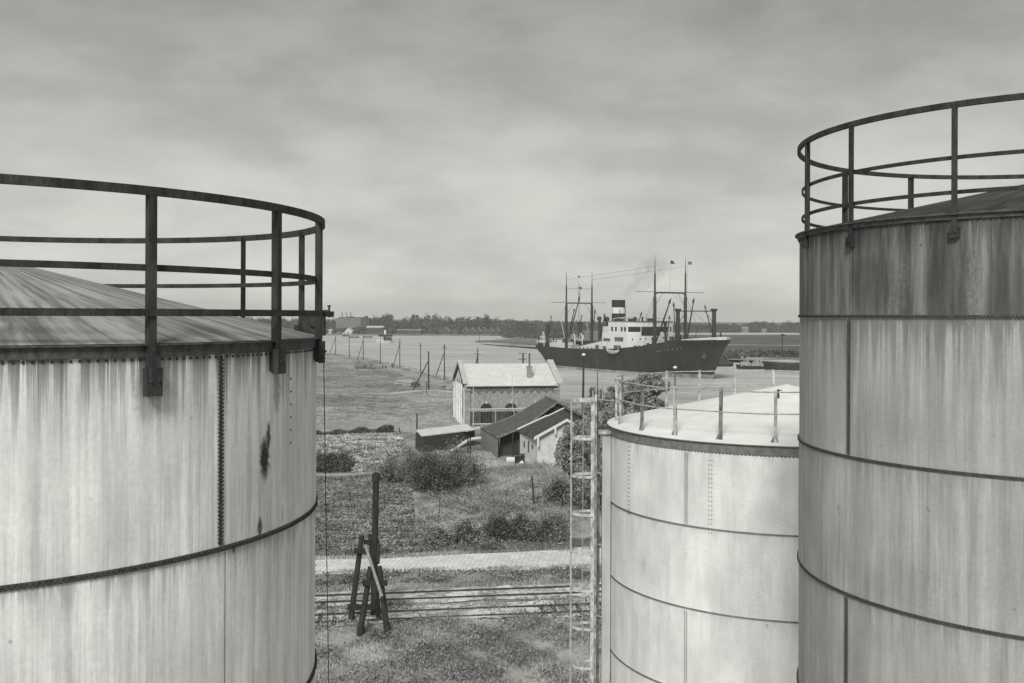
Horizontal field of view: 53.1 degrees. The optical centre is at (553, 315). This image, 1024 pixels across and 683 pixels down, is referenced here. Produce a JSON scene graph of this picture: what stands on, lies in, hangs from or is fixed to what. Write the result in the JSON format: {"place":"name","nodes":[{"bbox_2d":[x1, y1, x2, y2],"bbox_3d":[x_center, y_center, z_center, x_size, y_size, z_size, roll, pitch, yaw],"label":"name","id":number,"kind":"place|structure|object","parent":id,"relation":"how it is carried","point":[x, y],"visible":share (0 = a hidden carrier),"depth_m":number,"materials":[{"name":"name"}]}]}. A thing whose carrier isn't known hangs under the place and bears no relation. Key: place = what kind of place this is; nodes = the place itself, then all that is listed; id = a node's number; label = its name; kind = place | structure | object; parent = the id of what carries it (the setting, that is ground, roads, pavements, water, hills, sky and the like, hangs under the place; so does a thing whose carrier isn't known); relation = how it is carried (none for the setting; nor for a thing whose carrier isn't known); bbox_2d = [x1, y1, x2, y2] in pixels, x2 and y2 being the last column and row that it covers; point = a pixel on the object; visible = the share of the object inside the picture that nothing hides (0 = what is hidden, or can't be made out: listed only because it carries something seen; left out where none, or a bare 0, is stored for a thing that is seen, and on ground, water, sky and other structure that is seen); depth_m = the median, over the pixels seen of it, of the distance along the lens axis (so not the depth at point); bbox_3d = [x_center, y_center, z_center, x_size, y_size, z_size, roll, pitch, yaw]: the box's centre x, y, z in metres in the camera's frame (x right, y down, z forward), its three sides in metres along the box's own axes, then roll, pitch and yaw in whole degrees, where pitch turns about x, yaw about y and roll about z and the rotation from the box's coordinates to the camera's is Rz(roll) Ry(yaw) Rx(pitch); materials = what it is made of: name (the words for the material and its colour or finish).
{"place":"outdoors","nodes":[
{"label":"outdoors","id":0,"kind":"place"},
{"bbox_2d":[333,358,452,390],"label":"bank path","id":1,"kind":"structure","parent":0,"point":[446,386],"depth_m":281.13,"materials":[{"name":"grey soil"}]},
{"bbox_2d":[337,353,452,379],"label":"bank grass","id":2,"kind":"structure","parent":0,"point":[426,372],"depth_m":313.76,"materials":[{"name":"grey plant"}]},
{"bbox_2d":[343,390,452,395],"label":"field path","id":3,"kind":"structure","parent":0,"point":[411,391],"depth_m":223.54,"materials":[{"name":"grey soil"}]},
{"bbox_2d":[315,548,600,573],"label":"cobbled road","id":4,"kind":"structure","parent":0,"point":[482,561],"depth_m":70.33,"materials":[{"name":"grey stone"}]},
{"bbox_2d":[315,566,600,591],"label":"verge grass","id":5,"kind":"structure","parent":0,"point":[480,579],"depth_m":64.91,"materials":[{"name":"plant"}]},
{"bbox_2d":[315,353,601,682],"bbox_3d":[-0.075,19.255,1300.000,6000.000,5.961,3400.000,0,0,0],"label":"ground","id":6,"kind":"structure","parent":0,"point":[345,634],"depth_m":97.81,"materials":[{"name":"grey plant"}]},
{"bbox_2d":[0,174,333,682],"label":"storage tank","id":7,"kind":"object","parent":6,"relation":"on","point":[158,500],"visible":1,"depth_m":7.76,"materials":[{"name":"metal"}]},
{"bbox_2d":[302,305,330,337],"bbox_3d":[-2.498,0.065,10.758,0.296,0.340,0.171,0,0,-16],"label":"gauge pulley","id":8,"kind":"object","parent":7,"relation":"on","point":[308,324],"visible":0.51,"depth_m":10.68,"materials":[{"name":"metal"}]},
{"bbox_2d":[323,363,328,682],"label":"gauge wire","id":9,"kind":"object","parent":7,"relation":"hanging from","point":[326,524],"visible":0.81,"depth_m":10.20,"materials":[{"name":"metal"}]},
{"bbox_2d":[316,448,358,472],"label":"bush","id":10,"kind":"object","parent":6,"relation":"on","point":[337,463],"visible":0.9,"depth_m":110.41,"materials":[{"name":"black plant"}]},
{"bbox_2d":[316,472,379,476],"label":"garden path","id":11,"kind":"structure","parent":6,"relation":"on","point":[341,474],"depth_m":108.97,"materials":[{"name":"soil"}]},
{"bbox_2d":[316,424,393,435],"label":"hedge","id":12,"kind":"object","parent":6,"relation":"on","point":[386,428],"visible":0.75,"depth_m":143.92,"materials":[{"name":"black plant"}]},
{"bbox_2d":[351,463,366,473],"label":"bush","id":13,"kind":"object","parent":6,"relation":"on","point":[358,469],"visible":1,"depth_m":109.40,"materials":[{"name":"grey plant"}]},
{"bbox_2d":[316,432,403,440],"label":"vegetable bed","id":14,"kind":"object","parent":6,"relation":"on","point":[391,436],"visible":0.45,"depth_m":138.88,"materials":[{"name":"grey plant"}]},
{"bbox_2d":[316,439,407,468],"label":"flower bed","id":15,"kind":"object","parent":6,"relation":"on","point":[373,443],"visible":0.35,"depth_m":127.27,"materials":[{"name":"grey plant"}]},
{"bbox_2d":[316,396,407,407],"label":"rank meadow","id":16,"kind":"structure","parent":6,"relation":"on","point":[368,400],"depth_m":197.55,"materials":[{"name":"grey plant"}]},
{"bbox_2d":[354,362,375,368],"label":"bush","id":17,"kind":"object","parent":6,"relation":"on","point":[364,366],"visible":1,"depth_m":316.70,"materials":[{"name":"grey plant"}]},
{"bbox_2d":[315,474,415,528],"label":"potato crop","id":18,"kind":"object","parent":6,"relation":"on","point":[348,498],"visible":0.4,"depth_m":90.31,"materials":[{"name":"grey plant"}]},
{"bbox_2d":[316,422,419,432],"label":"mown strip","id":19,"kind":"object","parent":6,"relation":"on","point":[404,427],"visible":0.56,"depth_m":155.81,"materials":[{"name":"grey plant"}]},
{"bbox_2d":[347,472,390,635],"bbox_3d":[-10.199,12.976,55.983,1.911,8.204,4.600,0,0,-19],"label":"timber trestle","id":20,"kind":"object","parent":6,"relation":"on","point":[376,581],"visible":0.97,"depth_m":56.85,"materials":[{"name":"black wood"}]},
{"bbox_2d":[323,366,423,392],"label":"rank meadow","id":21,"kind":"structure","parent":6,"relation":"on","point":[374,376],"depth_m":259.38,"materials":[{"name":"grey plant"}]},
{"bbox_2d":[315,523,432,553],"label":"potato crop","id":22,"kind":"object","parent":6,"relation":"on","point":[338,536],"visible":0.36,"depth_m":76.53,"materials":[{"name":"grey plant"}]},
{"bbox_2d":[353,359,402,378],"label":"rank meadow","id":23,"kind":"structure","parent":6,"relation":"on","point":[381,371],"depth_m":310.25,"materials":[{"name":"grey plant"}]},
{"bbox_2d":[316,362,452,420],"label":"meadow tufts","id":24,"kind":"object","parent":6,"relation":"on","point":[386,394],"visible":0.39,"depth_m":215.67,"materials":[{"name":"grey plant"}]},
{"bbox_2d":[317,403,452,421],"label":"pale meadow","id":25,"kind":"structure","parent":6,"relation":"on","point":[445,411],"depth_m":174.73,"materials":[{"name":"grey plant"}]},
{"bbox_2d":[366,445,426,485],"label":"bush","id":26,"kind":"object","parent":6,"relation":"on","point":[390,473],"visible":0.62,"depth_m":101.27,"materials":[{"name":"grey plant"}]},
{"bbox_2d":[316,357,477,430],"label":"meadow tufts","id":27,"kind":"object","parent":6,"relation":"on","point":[384,397],"visible":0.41,"depth_m":213.52,"materials":[{"name":"grey plant"}]},
{"bbox_2d":[394,379,414,385],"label":"sand patch","id":28,"kind":"object","parent":6,"relation":"on","point":[404,381],"visible":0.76,"depth_m":255.87,"materials":[{"name":"grey sand"}]},
{"bbox_2d":[410,380,420,386],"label":"bush","id":29,"kind":"object","parent":6,"relation":"on","point":[414,383],"visible":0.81,"depth_m":240.89,"materials":[{"name":"grey plant"}]},
{"bbox_2d":[413,351,429,389],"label":"telegraph pole","id":30,"kind":"object","parent":6,"relation":"on","point":[422,372],"visible":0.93,"depth_m":230.35,"materials":[{"name":"grey wood"}]},
{"bbox_2d":[395,445,465,493],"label":"bush","id":31,"kind":"object","parent":6,"relation":"on","point":[429,475],"visible":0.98,"depth_m":97.61,"materials":[{"name":"grey plant"}]},
{"bbox_2d":[422,527,455,548],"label":"bush","id":32,"kind":"object","parent":6,"relation":"on","point":[439,536],"visible":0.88,"depth_m":74.31,"materials":[{"name":"grey plant"}]},
{"bbox_2d":[435,344,446,379],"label":"telegraph pole","id":33,"kind":"object","parent":6,"relation":"on","point":[444,346],"visible":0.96,"depth_m":263.55,"materials":[{"name":"grey wood"}]},
{"bbox_2d":[415,424,479,452],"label":"flat shed","id":34,"kind":"structure","parent":6,"relation":"on","point":[436,436],"depth_m":129.16,"materials":[{"name":"wood"}]},
{"bbox_2d":[315,594,600,682],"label":"track grass","id":35,"kind":"structure","parent":6,"relation":"on","point":[355,650],"depth_m":51.95,"materials":[{"name":"grey plant"}]},
{"bbox_2d":[315,582,600,606],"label":"ballast","id":36,"kind":"structure","parent":6,"relation":"on","point":[455,593],"depth_m":61.92,"materials":[{"name":"grey gravel"}]},
{"bbox_2d":[315,584,600,604],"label":"railway track","id":37,"kind":"structure","parent":36,"relation":"on","point":[510,588],"depth_m":61.89,"materials":[{"name":"metal"}]},
{"bbox_2d":[315,598,600,625],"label":"ballast","id":38,"kind":"structure","parent":6,"relation":"on","point":[408,614],"depth_m":58.54,"materials":[{"name":"grey gravel"}]},
{"bbox_2d":[315,602,600,626],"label":"railway track","id":39,"kind":"structure","parent":38,"relation":"on","point":[412,618],"depth_m":57.97,"materials":[{"name":"metal"}]},
{"bbox_2d":[315,536,600,559],"bbox_3d":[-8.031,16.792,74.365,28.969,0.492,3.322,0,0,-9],"label":"roadside grass","id":40,"kind":"structure","parent":6,"relation":"on","point":[542,545],"depth_m":74.17,"materials":[{"name":"grey plant"}]},
{"bbox_2d":[316,562,600,574],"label":"edge tufts","id":41,"kind":"object","parent":6,"relation":"on","point":[495,567],"visible":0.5,"depth_m":68.29,"materials":[{"name":"grey plant"}]},
{"bbox_2d":[451,437,480,452],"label":"drain pipe","id":42,"kind":"object","parent":6,"relation":"on","point":[470,440],"visible":0.67,"depth_m":125.58,"materials":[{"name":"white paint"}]},
{"bbox_2d":[440,435,498,489],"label":"bush","id":43,"kind":"object","parent":6,"relation":"on","point":[473,473],"visible":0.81,"depth_m":101.39,"materials":[{"name":"grey plant"}]},
{"bbox_2d":[450,518,490,544],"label":"bush","id":44,"kind":"object","parent":6,"relation":"on","point":[465,532],"visible":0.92,"depth_m":74.88,"materials":[{"name":"grey plant"}]},
{"bbox_2d":[469,387,524,427],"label":"pipe scaffold","id":45,"kind":"object","parent":6,"relation":"on","point":[473,423],"visible":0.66,"depth_m":149.00,"materials":[{"name":"metal"}]},
{"bbox_2d":[479,512,533,541],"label":"bush","id":46,"kind":"object","parent":6,"relation":"on","point":[498,527],"visible":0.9,"depth_m":76.16,"materials":[{"name":"grey plant"}]},
{"bbox_2d":[453,353,562,425],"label":"pump house","id":47,"kind":"structure","parent":6,"relation":"on","point":[494,385],"depth_m":157.72,"materials":[{"name":"brick"}]},
{"bbox_2d":[481,404,491,422],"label":"arched window","id":48,"kind":"structure","parent":47,"relation":"in","point":[485,406],"depth_m":156.06,"materials":[{"name":"black glass"}]},
{"bbox_2d":[505,403,516,417],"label":"arched window","id":49,"kind":"structure","parent":47,"relation":"in","point":[509,405],"depth_m":156.83,"materials":[{"name":"black glass"}]},
{"bbox_2d":[506,457,514,462],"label":"drum","id":50,"kind":"object","parent":6,"relation":"on","point":[510,459],"visible":0.83,"depth_m":116.05,"materials":[{"name":"white paint"}]},
{"bbox_2d":[468,468,567,549],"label":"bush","id":51,"kind":"object","parent":6,"relation":"on","point":[518,495],"visible":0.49,"depth_m":98.82,"materials":[{"name":"grey plant"}]},
{"bbox_2d":[514,456,524,464],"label":"work bench","id":52,"kind":"object","parent":6,"relation":"on","point":[518,458],"visible":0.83,"depth_m":115.25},
{"bbox_2d":[480,395,582,457],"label":"tiled shed","id":53,"kind":"structure","parent":6,"relation":"on","point":[492,433],"depth_m":124.67,"materials":[{"name":"tile"}]},
{"bbox_2d":[531,476,534,503],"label":"fence post","id":54,"kind":"object","parent":6,"relation":"on","point":[532,490],"visible":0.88,"depth_m":91.75,"materials":[{"name":"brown wood"}]},
{"bbox_2d":[516,510,573,542],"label":"bush","id":55,"kind":"object","parent":6,"relation":"on","point":[552,530],"visible":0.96,"depth_m":75.97,"materials":[{"name":"grey plant"}]},
{"bbox_2d":[517,408,594,464],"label":"cottage","id":56,"kind":"structure","parent":6,"relation":"on","point":[539,438],"depth_m":116.37,"materials":[{"name":"white paint"}]},
{"bbox_2d":[535,473,577,504],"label":"bush","id":57,"kind":"object","parent":6,"relation":"on","point":[553,492],"visible":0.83,"depth_m":91.90,"materials":[{"name":"grey plant"}]},
{"bbox_2d":[529,408,601,512],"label":"shore grass","id":58,"kind":"structure","parent":6,"relation":"on","point":[539,467],"depth_m":102.25,"materials":[{"name":"plant"}]},
{"bbox_2d":[553,423,590,493],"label":"leafy tree","id":59,"kind":"object","parent":6,"relation":"on","point":[561,454],"visible":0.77,"depth_m":92.46,"materials":[{"name":"grey plant"}]},
{"bbox_2d":[579,353,587,412],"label":"lamp post","id":60,"kind":"object","parent":6,"relation":"on","point":[583,357],"visible":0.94,"depth_m":175.84,"materials":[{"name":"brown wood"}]},
{"bbox_2d":[569,464,601,511],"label":"bush","id":61,"kind":"object","parent":6,"relation":"on","point":[586,495],"visible":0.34,"depth_m":89.67,"materials":[{"name":"grey plant"}]},
{"bbox_2d":[572,386,606,436],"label":"leafy tree","id":62,"kind":"object","parent":6,"relation":"on","point":[602,416],"visible":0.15,"depth_m":100.58,"materials":[{"name":"grey plant"}]},
{"bbox_2d":[581,402,601,475],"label":"leafy tree","id":63,"kind":"object","parent":6,"relation":"on","point":[587,421],"visible":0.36,"depth_m":93.82,"materials":[{"name":"grey plant"}]},
{"bbox_2d":[570,380,613,682],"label":"caged ladder","id":64,"kind":"object","parent":6,"relation":"on","point":[593,547],"visible":1,"depth_m":21.86,"materials":[{"name":"metal"}]},
{"bbox_2d":[597,360,597,434],"bbox_3d":[0.920,8.988,22.350,0.032,16.032,0.036,0,0,0],"label":"lightning rod","id":65,"kind":"object","parent":6,"relation":"on","point":[597,397],"visible":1,"depth_m":22.34,"materials":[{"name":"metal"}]},
{"bbox_2d":[596,381,635,429],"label":"leafy tree","id":66,"kind":"object","parent":6,"relation":"on","point":[610,405],"visible":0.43,"depth_m":107.18,"materials":[{"name":"grey plant"}]},
{"bbox_2d":[612,395,648,415],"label":"leafy tree","id":67,"kind":"object","parent":6,"relation":"on","point":[637,400],"visible":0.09,"depth_m":98.88,"materials":[{"name":"grey plant"}]},
{"bbox_2d":[626,371,669,411],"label":"leafy tree","id":68,"kind":"object","parent":6,"relation":"on","point":[655,379],"visible":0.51,"depth_m":110.34,"materials":[{"name":"grey plant"}]},
{"bbox_2d":[607,369,798,682],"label":"storage tank","id":69,"kind":"object","parent":6,"relation":"on","point":[704,575],"visible":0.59,"depth_m":19.56,"materials":[{"name":"white metal"}]},
{"bbox_2d":[595,430,610,682],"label":"pipe column","id":70,"kind":"structure","parent":69,"relation":"attached to","point":[605,556],"depth_m":22.12,"materials":[{"name":"metal"}]},
{"bbox_2d":[795,93,1023,682],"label":"storage tank","id":71,"kind":"object","parent":6,"relation":"on","point":[910,551],"visible":1,"depth_m":10.96,"materials":[{"name":"metal"}]},
{"bbox_2d":[404,467,569,556],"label":"rough grass","id":72,"kind":"structure","parent":0,"point":[435,510],"depth_m":92.41,"materials":[{"name":"plant"}]},
{"bbox_2d":[440,450,562,473],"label":"rough grass","id":73,"kind":"structure","parent":0,"point":[525,464],"depth_m":114.16,"materials":[{"name":"plant"}]},
{"bbox_2d":[0,0,1023,322],"label":"sky","id":74,"kind":"structure","parent":0,"point":[457,158],"materials":[{"name":"grey"}]},
{"bbox_2d":[255,320,799,361],"bbox_3d":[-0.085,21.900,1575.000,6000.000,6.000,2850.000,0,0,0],"label":"shore","id":75,"kind":"structure","parent":0,"point":[527,341],"depth_m":967.40,"materials":[{"name":"plant"}]},
{"bbox_2d":[344,327,353,333],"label":"house","id":76,"kind":"structure","parent":75,"relation":"on","point":[348,330],"depth_m":975.00,"materials":[{"name":"white paint"}]},
{"bbox_2d":[336,312,363,328],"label":"factory","id":77,"kind":"structure","parent":75,"relation":"on","point":[350,321],"depth_m":1060.00,"materials":[{"name":"grey brick"}]},
{"bbox_2d":[361,316,370,327],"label":"silo","id":78,"kind":"object","parent":75,"relation":"on","point":[365,321],"visible":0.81,"depth_m":1049.50,"materials":[{"name":"grey concrete"}]},
{"bbox_2d":[366,326,384,333],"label":"house","id":79,"kind":"structure","parent":75,"relation":"on","point":[375,329],"depth_m":1003.00,"materials":[{"name":"grey paint"}]},
{"bbox_2d":[246,312,564,330],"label":"wood","id":80,"kind":"object","parent":75,"relation":"on","point":[388,321],"visible":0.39,"depth_m":1091.92,"materials":[{"name":"grey plant"}]},
{"bbox_2d":[397,329,421,333],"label":"house","id":81,"kind":"structure","parent":75,"relation":"on","point":[409,331],"depth_m":999.00,"materials":[{"name":"paint"}]},
{"bbox_2d":[287,326,586,334],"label":"thicket","id":82,"kind":"object","parent":75,"relation":"on","point":[425,329],"visible":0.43,"depth_m":1014.40,"materials":[{"name":"grey plant"}]},
{"bbox_2d":[439,327,450,333],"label":"boat shed","id":83,"kind":"object","parent":75,"relation":"on","point":[445,330],"visible":0.89,"depth_m":998.00,"materials":[{"name":"grey"}]},
{"bbox_2d":[450,328,458,333],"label":"boat shed","id":84,"kind":"object","parent":75,"relation":"on","point":[454,330],"visible":0.78,"depth_m":1002.00,"materials":[{"name":"grey"}]},
{"bbox_2d":[430,334,499,335],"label":"quay wall","id":85,"kind":"structure","parent":75,"relation":"on","point":[465,334],"depth_m":975.00,"materials":[{"name":"grey concrete"}]},
{"bbox_2d":[516,333,568,337],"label":"spit reeds","id":86,"kind":"object","parent":75,"relation":"on","point":[552,335],"visible":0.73,"depth_m":853.61,"materials":[{"name":"grey plant"}]},
{"bbox_2d":[502,318,729,330],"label":"wood","id":87,"kind":"object","parent":75,"relation":"on","point":[704,326],"visible":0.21,"depth_m":1259.94,"materials":[{"name":"grey plant"}]},
{"bbox_2d":[673,328,799,332],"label":"thicket","id":88,"kind":"object","parent":75,"relation":"on","point":[790,330],"visible":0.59,"depth_m":1173.35,"materials":[{"name":"grey plant"}]},
{"bbox_2d":[741,327,748,332],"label":"house","id":89,"kind":"structure","parent":75,"relation":"on","point":[744,329],"depth_m":1160.00,"materials":[{"name":"paint"}]},
{"bbox_2d":[707,321,799,329],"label":"wood","id":90,"kind":"object","parent":75,"relation":"on","point":[767,325],"visible":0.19,"depth_m":1285.64,"materials":[{"name":"grey plant"}]},
{"bbox_2d":[721,348,799,358],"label":"bank bushes","id":91,"kind":"object","parent":75,"relation":"on","point":[732,353],"visible":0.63,"depth_m":469.55,"materials":[{"name":"plant"}]},
{"bbox_2d":[322,335,798,406],"bbox_3d":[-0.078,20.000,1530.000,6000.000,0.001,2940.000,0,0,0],"label":"river water","id":92,"kind":"structure","parent":0,"point":[463,349],"depth_m":439.09,"materials":[{"name":"grey liquid"}]},
{"bbox_2d":[376,328,392,342],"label":"passenger launch","id":93,"kind":"object","parent":92,"relation":"on","point":[385,338],"visible":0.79,"depth_m":713.35,"materials":[{"name":"white paint"}]},
{"bbox_2d":[498,332,529,337],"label":"spit reeds","id":94,"kind":"object","parent":92,"relation":"in","point":[509,335],"visible":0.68,"depth_m":879.06,"materials":[{"name":"grey plant"}]},
{"bbox_2d":[535,258,730,378],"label":"cargo ship","id":95,"kind":"object","parent":92,"relation":"on","point":[662,349],"visible":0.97,"depth_m":347.76,"materials":[{"name":"metal"}]},
{"bbox_2d":[717,356,732,366],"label":"barge","id":96,"kind":"object","parent":92,"relation":"on","point":[724,362],"visible":0.64,"depth_m":402.85},
{"bbox_2d":[736,358,763,368],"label":"barge","id":97,"kind":"object","parent":92,"relation":"on","point":[747,364],"visible":0.9,"depth_m":384.49},
{"bbox_2d":[764,362,798,370],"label":"barge","id":98,"kind":"object","parent":92,"relation":"on","point":[791,366],"visible":0.67,"depth_m":370.72},
{"bbox_2d":[481,342,799,362],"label":"sandy bank","id":99,"kind":"structure","parent":0,"point":[753,358],"depth_m":443.94,"materials":[{"name":"grey sand"}]},
{"bbox_2d":[722,352,799,359],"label":"reed belt","id":100,"kind":"object","parent":99,"relation":"on","point":[796,358],"visible":0.15,"depth_m":464.49,"materials":[{"name":"grey plant"}]},
{"bbox_2d":[674,333,799,334],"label":"pale field","id":101,"kind":"structure","parent":0,"point":[743,333],"depth_m":1071.68,"materials":[{"name":"grey plant"}]},
{"bbox_2d":[682,336,799,344],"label":"field","id":102,"kind":"structure","parent":0,"point":[773,340],"depth_m":816.38,"materials":[{"name":"grey plant"}]},
{"bbox_2d":[725,346,799,352],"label":"dark field","id":103,"kind":"structure","parent":0,"point":[757,348],"depth_m":594.22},
{"bbox_2d":[728,344,799,345],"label":"light field edge","id":104,"kind":"object","parent":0,"point":[768,345],"visible":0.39,"depth_m":653.46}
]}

